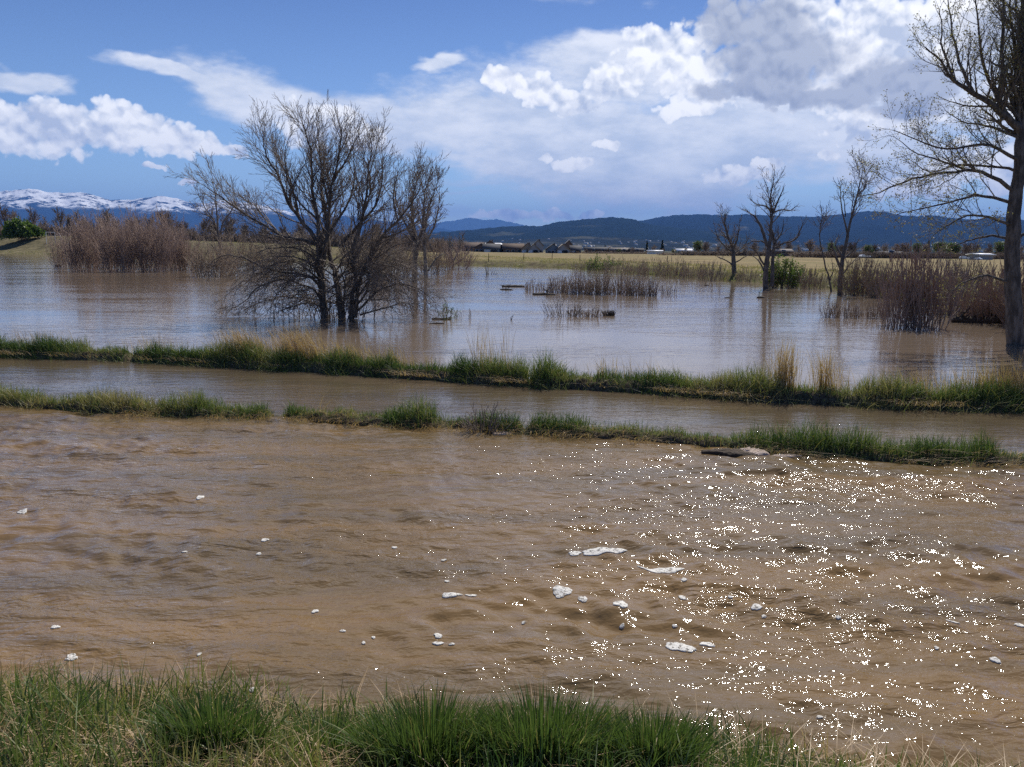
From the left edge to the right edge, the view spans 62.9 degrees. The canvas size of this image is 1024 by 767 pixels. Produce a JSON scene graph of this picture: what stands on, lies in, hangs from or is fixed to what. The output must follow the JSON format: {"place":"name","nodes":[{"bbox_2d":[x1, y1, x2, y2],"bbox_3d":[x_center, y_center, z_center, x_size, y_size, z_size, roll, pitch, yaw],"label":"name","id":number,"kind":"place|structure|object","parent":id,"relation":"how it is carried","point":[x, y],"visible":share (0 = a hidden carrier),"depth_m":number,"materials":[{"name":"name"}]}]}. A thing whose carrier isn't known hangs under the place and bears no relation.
{"place":"outdoors","nodes":[
{"label":"outdoors","id":0,"kind":"place"},
{"bbox_2d":[0,189,451,238],"bbox_3d":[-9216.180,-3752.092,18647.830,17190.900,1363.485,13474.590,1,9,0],"label":"snow mountains","id":1,"kind":"structure","parent":0,"point":[42,203],"depth_m":19916.57,"materials":[{"name":"snow"}]},
{"bbox_2d":[427,218,524,230],"bbox_3d":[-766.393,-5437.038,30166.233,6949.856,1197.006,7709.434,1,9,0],"label":"mountain","id":2,"kind":"structure","parent":0,"point":[466,224],"depth_m":31535.34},
{"bbox_2d":[0,405,1023,766],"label":"canal water","id":3,"kind":"structure","parent":0,"point":[894,565],"depth_m":6.30,"materials":[{"name":"liquid"}]},
{"bbox_2d":[553,585,572,598],"bbox_3d":[0.360,1.472,5.932,0.144,0.037,0.175,1,9,0],"label":"foam patch","id":4,"kind":"object","parent":3,"relation":"on","point":[559,588],"visible":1,"depth_m":5.92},
{"bbox_2d":[582,547,627,555],"bbox_3d":[0.744,1.344,6.714,0.369,0.038,0.141,1,9,0],"label":"foam patch","id":5,"kind":"object","parent":3,"relation":"on","point":[595,553],"visible":1,"depth_m":6.69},
{"bbox_2d":[637,566,684,573],"bbox_3d":[1.138,1.415,6.367,0.364,0.041,0.153,1,9,0],"label":"foam patch","id":6,"kind":"object","parent":3,"relation":"on","point":[656,570],"visible":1,"depth_m":6.36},
{"bbox_2d":[666,642,696,652],"bbox_3d":[1.046,1.627,5.175,0.196,0.026,0.126,5,10,24],"label":"foam patch","id":7,"kind":"object","parent":3,"relation":"on","point":[675,645],"visible":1,"depth_m":5.16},
{"bbox_2d":[701,448,757,457],"bbox_3d":[2.629,0.847,10.065,0.704,0.105,0.292,3,9,13],"label":"mud shelf","id":8,"kind":"object","parent":3,"relation":"in","point":[732,453],"visible":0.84,"depth_m":10.02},
{"bbox_2d":[740,447,769,455],"bbox_3d":[2.882,0.845,10.083,0.289,0.127,0.407,-5,11,-30],"label":"scum patch","id":9,"kind":"object","parent":8,"relation":"on","point":[757,451],"visible":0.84,"depth_m":10.01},
{"bbox_2d":[0,253,1023,394],"bbox_3d":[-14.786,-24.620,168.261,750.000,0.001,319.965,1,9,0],"label":"flood water","id":10,"kind":"structure","parent":0,"point":[696,326],"depth_m":27.30,"materials":[{"name":"liquid"}]},
{"bbox_2d":[40,222,81,267],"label":"willow shrub","id":11,"kind":"object","parent":10,"relation":"on","point":[60,261],"visible":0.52,"depth_m":89.31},
{"bbox_2d":[54,213,105,270],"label":"willow shrub","id":12,"kind":"object","parent":10,"relation":"on","point":[82,241],"visible":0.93,"depth_m":79.04,"materials":[{"name":"plant"}]},
{"bbox_2d":[74,208,120,268],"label":"willow shrub","id":13,"kind":"object","parent":10,"relation":"on","point":[96,225],"visible":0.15,"depth_m":87.88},
{"bbox_2d":[82,212,144,271],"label":"willow shrub","id":14,"kind":"object","parent":10,"relation":"on","point":[120,251],"visible":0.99,"depth_m":78.08,"materials":[{"name":"plant"}]},
{"bbox_2d":[95,203,158,269],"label":"willow shrub","id":15,"kind":"object","parent":10,"relation":"on","point":[131,229],"visible":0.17,"depth_m":86.70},
{"bbox_2d":[124,204,180,271],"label":"willow shrub","id":16,"kind":"object","parent":10,"relation":"on","point":[157,253],"visible":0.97,"depth_m":79.15,"materials":[{"name":"plant"}]},
{"bbox_2d":[109,331,206,355],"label":"dry grass tuft","id":17,"kind":"object","parent":10,"relation":"on","point":[158,340],"visible":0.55,"depth_m":17.86,"materials":[{"name":"plant"}]},
{"bbox_2d":[141,210,191,269],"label":"willow shrub","id":18,"kind":"object","parent":10,"relation":"on","point":[175,229],"visible":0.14,"depth_m":88.05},
{"bbox_2d":[165,225,204,270],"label":"willow shrub","id":19,"kind":"object","parent":10,"relation":"on","point":[180,246],"visible":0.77,"depth_m":84.13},
{"bbox_2d":[183,236,240,276],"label":"brown shrub","id":20,"kind":"object","parent":10,"relation":"on","point":[198,257],"visible":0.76,"depth_m":67.63,"materials":[{"name":"plant"}]},
{"bbox_2d":[189,179,246,255],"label":"bare tree","id":21,"kind":"object","parent":10,"relation":"on","point":[216,227],"visible":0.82,"depth_m":82.56,"materials":[{"name":"brown plant"}]},
{"bbox_2d":[200,317,273,357],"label":"dry grass tuft","id":22,"kind":"object","parent":10,"relation":"on","point":[239,338],"visible":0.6,"depth_m":17.19,"materials":[{"name":"plant"}]},
{"bbox_2d":[204,229,269,271],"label":"brown shrub","id":23,"kind":"object","parent":10,"relation":"on","point":[240,246],"visible":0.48,"depth_m":81.63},
{"bbox_2d":[246,235,297,271],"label":"brown shrub","id":24,"kind":"object","parent":10,"relation":"on","point":[270,252],"visible":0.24,"depth_m":82.64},
{"bbox_2d":[247,320,337,361],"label":"dry grass tuft","id":25,"kind":"object","parent":10,"relation":"on","point":[296,344],"visible":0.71,"depth_m":16.75,"materials":[{"name":"plant"}]},
{"bbox_2d":[165,89,460,321],"bbox_3d":[-6.531,-5.881,28.340,9.625,7.762,6.037,1,9,0],"label":"willow tree","id":26,"kind":"object","parent":10,"relation":"on","point":[323,254],"visible":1,"depth_m":28.16,"materials":[{"name":"brown plant"}]},
{"bbox_2d":[301,335,377,361],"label":"dry grass tuft","id":27,"kind":"object","parent":10,"relation":"on","point":[358,354],"visible":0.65,"depth_m":16.39,"materials":[{"name":"plant"}]},
{"bbox_2d":[334,342,431,370],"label":"dry grass tuft","id":28,"kind":"object","parent":10,"relation":"on","point":[403,356],"visible":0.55,"depth_m":16.04,"materials":[{"name":"plant"}]},
{"bbox_2d":[362,229,419,276],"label":"brown shrub","id":29,"kind":"object","parent":10,"relation":"on","point":[405,250],"visible":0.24,"depth_m":71.52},
{"bbox_2d":[386,158,441,281],"bbox_3d":[-7.031,-11.595,60.476,4.129,9.220,3.431,1,9,0],"label":"bare tree","id":30,"kind":"object","parent":10,"relation":"on","point":[416,237],"visible":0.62,"depth_m":60.48,"materials":[{"name":"brown plant"}]},
{"bbox_2d":[414,166,449,277],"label":"bare tree","id":31,"kind":"object","parent":10,"relation":"on","point":[425,240],"visible":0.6,"depth_m":68.47,"materials":[{"name":"brown plant"}]},
{"bbox_2d":[412,232,462,274],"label":"brown shrub","id":32,"kind":"object","parent":10,"relation":"on","point":[442,262],"visible":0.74,"depth_m":79.41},
{"bbox_2d":[441,236,479,269],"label":"brown shrub","id":33,"kind":"object","parent":10,"relation":"on","point":[461,256],"visible":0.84,"depth_m":99.26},
{"bbox_2d":[463,317,516,368],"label":"dry grass tuft","id":34,"kind":"object","parent":10,"relation":"on","point":[484,350],"visible":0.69,"depth_m":15.41,"materials":[{"name":"plant"}]},
{"bbox_2d":[543,273,569,292],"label":"willow shoots","id":35,"kind":"object","parent":10,"relation":"on","point":[562,289],"visible":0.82,"depth_m":47.28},
{"bbox_2d":[540,295,584,316],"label":"reeds","id":36,"kind":"object","parent":10,"relation":"on","point":[565,314],"visible":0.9,"depth_m":30.61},
{"bbox_2d":[564,271,595,293],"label":"willow shoots","id":37,"kind":"object","parent":10,"relation":"on","point":[574,286],"visible":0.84,"depth_m":46.09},
{"bbox_2d":[586,271,615,294],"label":"willow shoots","id":38,"kind":"object","parent":10,"relation":"on","point":[606,289],"visible":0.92,"depth_m":45.66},
{"bbox_2d":[600,255,631,274],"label":"bank shrub","id":39,"kind":"object","parent":10,"relation":"on","point":[617,272],"visible":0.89,"depth_m":84.56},
{"bbox_2d":[611,273,631,293],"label":"willow shoots","id":40,"kind":"object","parent":10,"relation":"on","point":[620,289],"visible":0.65,"depth_m":46.53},
{"bbox_2d":[529,351,714,379],"bbox_3d":[1.855,-0.238,14.739,3.373,0.745,0.473,4,10,20],"label":"dry grass tuft","id":41,"kind":"object","parent":10,"relation":"on","point":[598,369],"visible":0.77,"depth_m":14.74,"materials":[{"name":"plant"}]},
{"bbox_2d":[619,256,647,275],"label":"bank shrub","id":42,"kind":"object","parent":10,"relation":"on","point":[628,270],"visible":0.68,"depth_m":81.28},
{"bbox_2d":[622,275,646,295],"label":"willow shoots","id":43,"kind":"object","parent":10,"relation":"on","point":[629,289],"visible":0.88,"depth_m":45.43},
{"bbox_2d":[638,277,662,295],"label":"willow shoots","id":44,"kind":"object","parent":10,"relation":"on","point":[652,292],"visible":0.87,"depth_m":44.89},
{"bbox_2d":[638,256,666,276],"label":"bank shrub","id":45,"kind":"object","parent":10,"relation":"on","point":[647,269],"visible":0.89,"depth_m":78.01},
{"bbox_2d":[657,256,685,277],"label":"bank shrub","id":46,"kind":"object","parent":10,"relation":"on","point":[672,269],"visible":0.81,"depth_m":74.79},
{"bbox_2d":[678,261,706,278],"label":"bank shrub","id":47,"kind":"object","parent":10,"relation":"on","point":[688,274],"visible":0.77,"depth_m":72.10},
{"bbox_2d":[697,258,728,280],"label":"bank shrub","id":48,"kind":"object","parent":10,"relation":"on","point":[718,273],"visible":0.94,"depth_m":69.28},
{"bbox_2d":[737,163,808,288],"bbox_3d":[16.627,-9.963,53.819,4.342,8.114,2.556,1,9,0],"label":"bare tree","id":49,"kind":"object","parent":10,"relation":"on","point":[772,237],"visible":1,"depth_m":53.67,"materials":[{"name":"brown plant"}]},
{"bbox_2d":[760,253,805,287],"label":"green shrub","id":50,"kind":"object","parent":10,"relation":"on","point":[789,277],"visible":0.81,"depth_m":56.14,"materials":[{"name":"green plant"}]},
{"bbox_2d":[760,333,808,391],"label":"dry grass tuft","id":51,"kind":"object","parent":10,"relation":"on","point":[786,370],"visible":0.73,"depth_m":13.72,"materials":[{"name":"plant"}]},
{"bbox_2d":[797,265,832,288],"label":"bank shrub","id":52,"kind":"object","parent":10,"relation":"on","point":[810,277],"visible":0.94,"depth_m":54.88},
{"bbox_2d":[806,202,840,291],"bbox_3d":[19.007,-8.309,51.124,1.930,5.717,1.900,1,9,0],"label":"bare tree","id":53,"kind":"object","parent":10,"relation":"on","point":[823,221],"visible":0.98,"depth_m":51.30,"materials":[{"name":"brown plant"}]},
{"bbox_2d":[800,340,850,393],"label":"dry grass tuft","id":54,"kind":"object","parent":10,"relation":"on","point":[823,370],"visible":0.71,"depth_m":13.61,"materials":[{"name":"plant"}]},
{"bbox_2d":[818,299,844,317],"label":"willow shoots","id":55,"kind":"object","parent":10,"relation":"on","point":[828,309],"visible":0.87,"depth_m":31.18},
{"bbox_2d":[826,147,877,293],"bbox_3d":[19.651,-9.320,48.393,3.281,8.690,2.210,1,9,0],"label":"bare tree","id":56,"kind":"object","parent":10,"relation":"on","point":[842,254],"visible":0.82,"depth_m":48.20,"materials":[{"name":"brown plant"}]},
{"bbox_2d":[841,304,863,317],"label":"willow shoots","id":57,"kind":"object","parent":10,"relation":"on","point":[856,315],"visible":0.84,"depth_m":31.03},
{"bbox_2d":[829,248,891,295],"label":"brown shrub","id":58,"kind":"object","parent":10,"relation":"on","point":[855,272],"visible":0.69,"depth_m":47.48,"materials":[{"name":"plant"}]},
{"bbox_2d":[863,298,886,318],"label":"willow shoots","id":59,"kind":"object","parent":10,"relation":"on","point":[873,312],"visible":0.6,"depth_m":30.77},
{"bbox_2d":[857,254,911,297],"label":"brown shrub","id":60,"kind":"object","parent":10,"relation":"on","point":[870,290],"visible":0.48,"depth_m":45.16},
{"bbox_2d":[874,244,932,327],"bbox_3d":[12.797,-3.140,27.508,1.665,2.839,1.901,6,11,31],"label":"willow shrub","id":61,"kind":"object","parent":10,"relation":"on","point":[896,314],"visible":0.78,"depth_m":27.33,"materials":[{"name":"plant"}]},
{"bbox_2d":[841,364,1004,397],"bbox_3d":[6.558,0.005,13.384,2.374,0.774,0.569,2,9,9],"label":"dry grass tuft","id":62,"kind":"object","parent":10,"relation":"on","point":[920,377],"visible":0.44,"depth_m":13.33,"materials":[{"name":"plant"}]},
{"bbox_2d":[887,238,969,329],"bbox_3d":[13.385,-3.292,27.173,2.041,3.254,2.301,1,9,0],"label":"willow shrub","id":63,"kind":"object","parent":10,"relation":"on","point":[931,300],"visible":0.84,"depth_m":26.92,"materials":[{"name":"plant"}]},
{"bbox_2d":[834,0,1023,345],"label":"cottonwood tree","id":64,"kind":"object","parent":10,"relation":"on","point":[1013,78],"visible":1,"depth_m":21.37,"materials":[{"name":"brown plant"}]},
{"bbox_2d":[927,257,993,314],"bbox_3d":[17.776,-3.776,33.138,2.908,2.406,2.356,1,9,0],"label":"brown shrub","id":65,"kind":"object","parent":10,"relation":"on","point":[950,304],"visible":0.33,"depth_m":33.04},
{"bbox_2d":[930,353,1023,398],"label":"dry grass tuft","id":66,"kind":"object","parent":10,"relation":"on","point":[1004,378],"visible":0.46,"depth_m":13.22,"materials":[{"name":"plant"}]},
{"bbox_2d":[950,307,1004,322],"bbox_3d":[16.474,-2.333,29.494,2.005,0.692,0.467,0,9,-3],"label":"driftwood log","id":67,"kind":"object","parent":10,"relation":"on","point":[962,318],"visible":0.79,"depth_m":29.42,"materials":[{"name":"brown wood"}]},
{"bbox_2d":[0,357,1023,454],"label":"ditch water","id":68,"kind":"structure","parent":0,"point":[277,389],"depth_m":13.43,"materials":[{"name":"liquid"}]},
{"bbox_2d":[0,651,1023,766],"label":"bank grass","id":69,"kind":"structure","parent":0,"point":[97,710],"depth_m":3.46,"materials":[{"name":"plant"}]},
{"bbox_2d":[0,236,1023,766],"bbox_3d":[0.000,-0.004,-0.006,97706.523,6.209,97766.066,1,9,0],"label":"ground","id":70,"kind":"structure","parent":0,"point":[38,244],"depth_m":14.67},
{"bbox_2d":[0,203,13,225],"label":"bare tree","id":71,"kind":"object","parent":70,"relation":"on","point":[3,215],"visible":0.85,"depth_m":280.26,"materials":[{"name":"brown plant"}]},
{"bbox_2d":[0,216,47,239],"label":"green bush","id":72,"kind":"object","parent":70,"relation":"on","point":[16,228],"visible":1,"depth_m":255.84,"materials":[{"name":"green plant"}]},
{"bbox_2d":[25,205,40,224],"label":"bare tree","id":73,"kind":"object","parent":70,"relation":"on","point":[33,218],"visible":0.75,"depth_m":290.82,"materials":[{"name":"brown plant"}]},
{"bbox_2d":[5,327,87,345],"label":"dry grass tuft","id":74,"kind":"object","parent":70,"relation":"on","point":[37,336],"visible":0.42,"depth_m":18.38,"materials":[{"name":"plant"}]},
{"bbox_2d":[39,224,78,235],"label":"hedge shrub","id":75,"kind":"object","parent":70,"relation":"on","point":[56,231],"visible":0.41,"depth_m":270.08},
{"bbox_2d":[51,205,68,227],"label":"bare tree","id":76,"kind":"object","parent":70,"relation":"on","point":[58,218],"visible":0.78,"depth_m":314.55,"materials":[{"name":"brown plant"}]},
{"bbox_2d":[0,645,184,701],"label":"dry grass tuft","id":77,"kind":"object","parent":70,"relation":"on","point":[51,672],"visible":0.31,"depth_m":4.41,"materials":[{"name":"plant"}]},
{"bbox_2d":[89,665,214,713],"bbox_3d":[-1.841,1.565,4.261,0.659,0.330,0.389,1,9,0],"label":"dry grass tuft","id":78,"kind":"object","parent":70,"relation":"on","point":[149,685],"visible":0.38,"depth_m":4.25,"materials":[{"name":"plant"}]},
{"bbox_2d":[177,228,221,241],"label":"hedge shrub","id":79,"kind":"object","parent":70,"relation":"on","point":[201,234],"visible":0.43,"depth_m":270.21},
{"bbox_2d":[195,217,219,233],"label":"bare tree","id":80,"kind":"object","parent":70,"relation":"on","point":[203,225],"visible":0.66,"depth_m":314.18,"materials":[{"name":"brown plant"}]},
{"bbox_2d":[129,678,297,760],"bbox_3d":[-1.237,1.419,3.445,0.682,0.456,0.642,7,11,36],"label":"grass tuft","id":81,"kind":"object","parent":70,"relation":"on","point":[181,724],"visible":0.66,"depth_m":3.39,"materials":[{"name":"plant"}]},
{"bbox_2d":[220,216,238,233],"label":"bare tree","id":82,"kind":"object","parent":70,"relation":"on","point":[226,222],"visible":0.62,"depth_m":291.66,"materials":[{"name":"brown plant"}]},
{"bbox_2d":[221,231,267,242],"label":"hedge shrub","id":83,"kind":"object","parent":70,"relation":"on","point":[230,234],"visible":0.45,"depth_m":270.36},
{"bbox_2d":[273,699,375,763],"bbox_3d":[-0.789,1.532,3.639,0.540,0.351,0.548,-7,12,-39],"label":"grass tuft","id":84,"kind":"object","parent":70,"relation":"on","point":[335,743],"visible":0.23,"depth_m":3.62,"materials":[{"name":"plant"}]},
{"bbox_2d":[308,677,529,766],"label":"grass tuft","id":85,"kind":"object","parent":70,"relation":"on","point":[417,732],"visible":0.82,"depth_m":3.32,"materials":[{"name":"plant"}]},
{"bbox_2d":[420,237,464,252],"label":"hedge shrub","id":86,"kind":"object","parent":70,"relation":"on","point":[451,243],"visible":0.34,"depth_m":271.54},
{"bbox_2d":[439,229,471,265],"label":"bare tree","id":87,"kind":"object","parent":70,"relation":"on","point":[459,246],"visible":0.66,"depth_m":112.09,"materials":[{"name":"brown plant"}]},
{"bbox_2d":[459,402,511,433],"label":"grass tuft","id":88,"kind":"object","parent":70,"relation":"on","point":[469,426],"visible":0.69,"depth_m":11.08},
{"bbox_2d":[482,243,500,251],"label":"house","id":89,"kind":"structure","parent":70,"relation":"on","point":[493,247],"depth_m":380.96,"materials":[{"name":"white"}]},
{"bbox_2d":[0,236,1003,310],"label":"bank grass","id":90,"kind":"structure","parent":70,"relation":"on","point":[651,263],"depth_m":93.36,"materials":[{"name":"plant"}]},
{"bbox_2d":[0,329,1023,416],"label":"levee grass","id":91,"kind":"structure","parent":70,"relation":"on","point":[549,371],"depth_m":14.82,"materials":[{"name":"plant"}]},
{"bbox_2d":[0,378,1023,468],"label":"levee grass","id":92,"kind":"structure","parent":70,"relation":"on","point":[820,440],"depth_m":11.11,"materials":[{"name":"plant"}]},
{"bbox_2d":[502,243,523,252],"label":"house","id":93,"kind":"structure","parent":70,"relation":"on","point":[511,247],"depth_m":381.07,"materials":[{"name":"white"}]},
{"bbox_2d":[436,677,652,766],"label":"grass tuft","id":94,"kind":"object","parent":70,"relation":"on","point":[527,720],"visible":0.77,"depth_m":3.34,"materials":[{"name":"plant"}]},
{"bbox_2d":[583,247,608,253],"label":"barn","id":95,"kind":"structure","parent":70,"relation":"on","point":[596,249],"depth_m":401.00,"materials":[{"name":"grey"}]},
{"bbox_2d":[585,254,622,270],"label":"green shrub","id":96,"kind":"object","parent":70,"relation":"on","point":[594,268],"visible":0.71,"depth_m":96.70,"materials":[{"name":"green plant"}]},
{"bbox_2d":[255,236,1023,253],"bbox_3d":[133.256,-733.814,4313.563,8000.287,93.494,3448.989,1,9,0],"label":"foothills","id":97,"kind":"structure","parent":70,"relation":"on","point":[613,242],"depth_m":4696.85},
{"bbox_2d":[586,697,739,766],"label":"grass tuft","id":98,"kind":"object","parent":70,"relation":"on","point":[684,731],"visible":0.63,"depth_m":3.32,"materials":[{"name":"plant"}]},
{"bbox_2d":[677,249,717,255],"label":"hedge shrub","id":99,"kind":"object","parent":70,"relation":"on","point":[696,253],"visible":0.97,"depth_m":284.96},
{"bbox_2d":[708,202,750,273],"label":"bare tree","id":100,"kind":"object","parent":70,"relation":"on","point":[733,262],"visible":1,"depth_m":70.85,"materials":[{"name":"brown plant"}]},
{"bbox_2d":[734,265,758,281],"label":"bank shrub","id":101,"kind":"object","parent":70,"relation":"on","point":[743,275],"visible":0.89,"depth_m":67.47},
{"bbox_2d":[770,249,794,255],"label":"shed","id":102,"kind":"structure","parent":70,"relation":"on","point":[785,252],"depth_m":278.60,"materials":[{"name":"white"}]},
{"bbox_2d":[728,717,885,766],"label":"dry grass tuft","id":103,"kind":"object","parent":70,"relation":"on","point":[802,745],"visible":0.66,"depth_m":3.83,"materials":[{"name":"plant"}]},
{"bbox_2d":[788,251,839,257],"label":"hedge shrub","id":104,"kind":"object","parent":70,"relation":"on","point":[802,255],"visible":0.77,"depth_m":227.63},
{"bbox_2d":[939,251,998,287],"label":"brown shrub","id":105,"kind":"object","parent":70,"relation":"on","point":[974,263],"visible":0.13,"depth_m":42.13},
{"bbox_2d":[965,253,995,259],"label":"shed","id":106,"kind":"structure","parent":70,"relation":"on","point":[984,256],"depth_m":205.12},
{"bbox_2d":[950,264,1022,322],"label":"brown shrub","id":107,"kind":"object","parent":70,"relation":"on","point":[981,306],"visible":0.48,"depth_m":29.57,"materials":[{"name":"plant"}]},
{"bbox_2d":[973,237,1023,324],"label":"brown shrub","id":108,"kind":"object","parent":70,"relation":"on","point":[1002,312],"visible":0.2,"depth_m":28.43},
{"bbox_2d":[988,256,1023,325],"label":"brown shrub","id":109,"kind":"object","parent":70,"relation":"on","point":[1002,294],"visible":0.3,"depth_m":26.45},
{"bbox_2d":[0,0,1023,225],"label":"sky","id":110,"kind":"structure","parent":0,"point":[544,112],"materials":[{"name":"blue"}]},
{"bbox_2d":[396,217,797,244],"bbox_3d":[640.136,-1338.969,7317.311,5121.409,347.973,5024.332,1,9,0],"label":"wooded hills","id":111,"kind":"structure","parent":0,"point":[622,227],"depth_m":7509.78,"materials":[{"name":"plant"}]},
{"bbox_2d":[640,211,1023,247],"bbox_3d":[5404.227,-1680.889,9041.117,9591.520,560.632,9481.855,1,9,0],"label":"long ridge","id":112,"kind":"structure","parent":0,"point":[868,230],"depth_m":9211.36,"materials":[{"name":"blue"}]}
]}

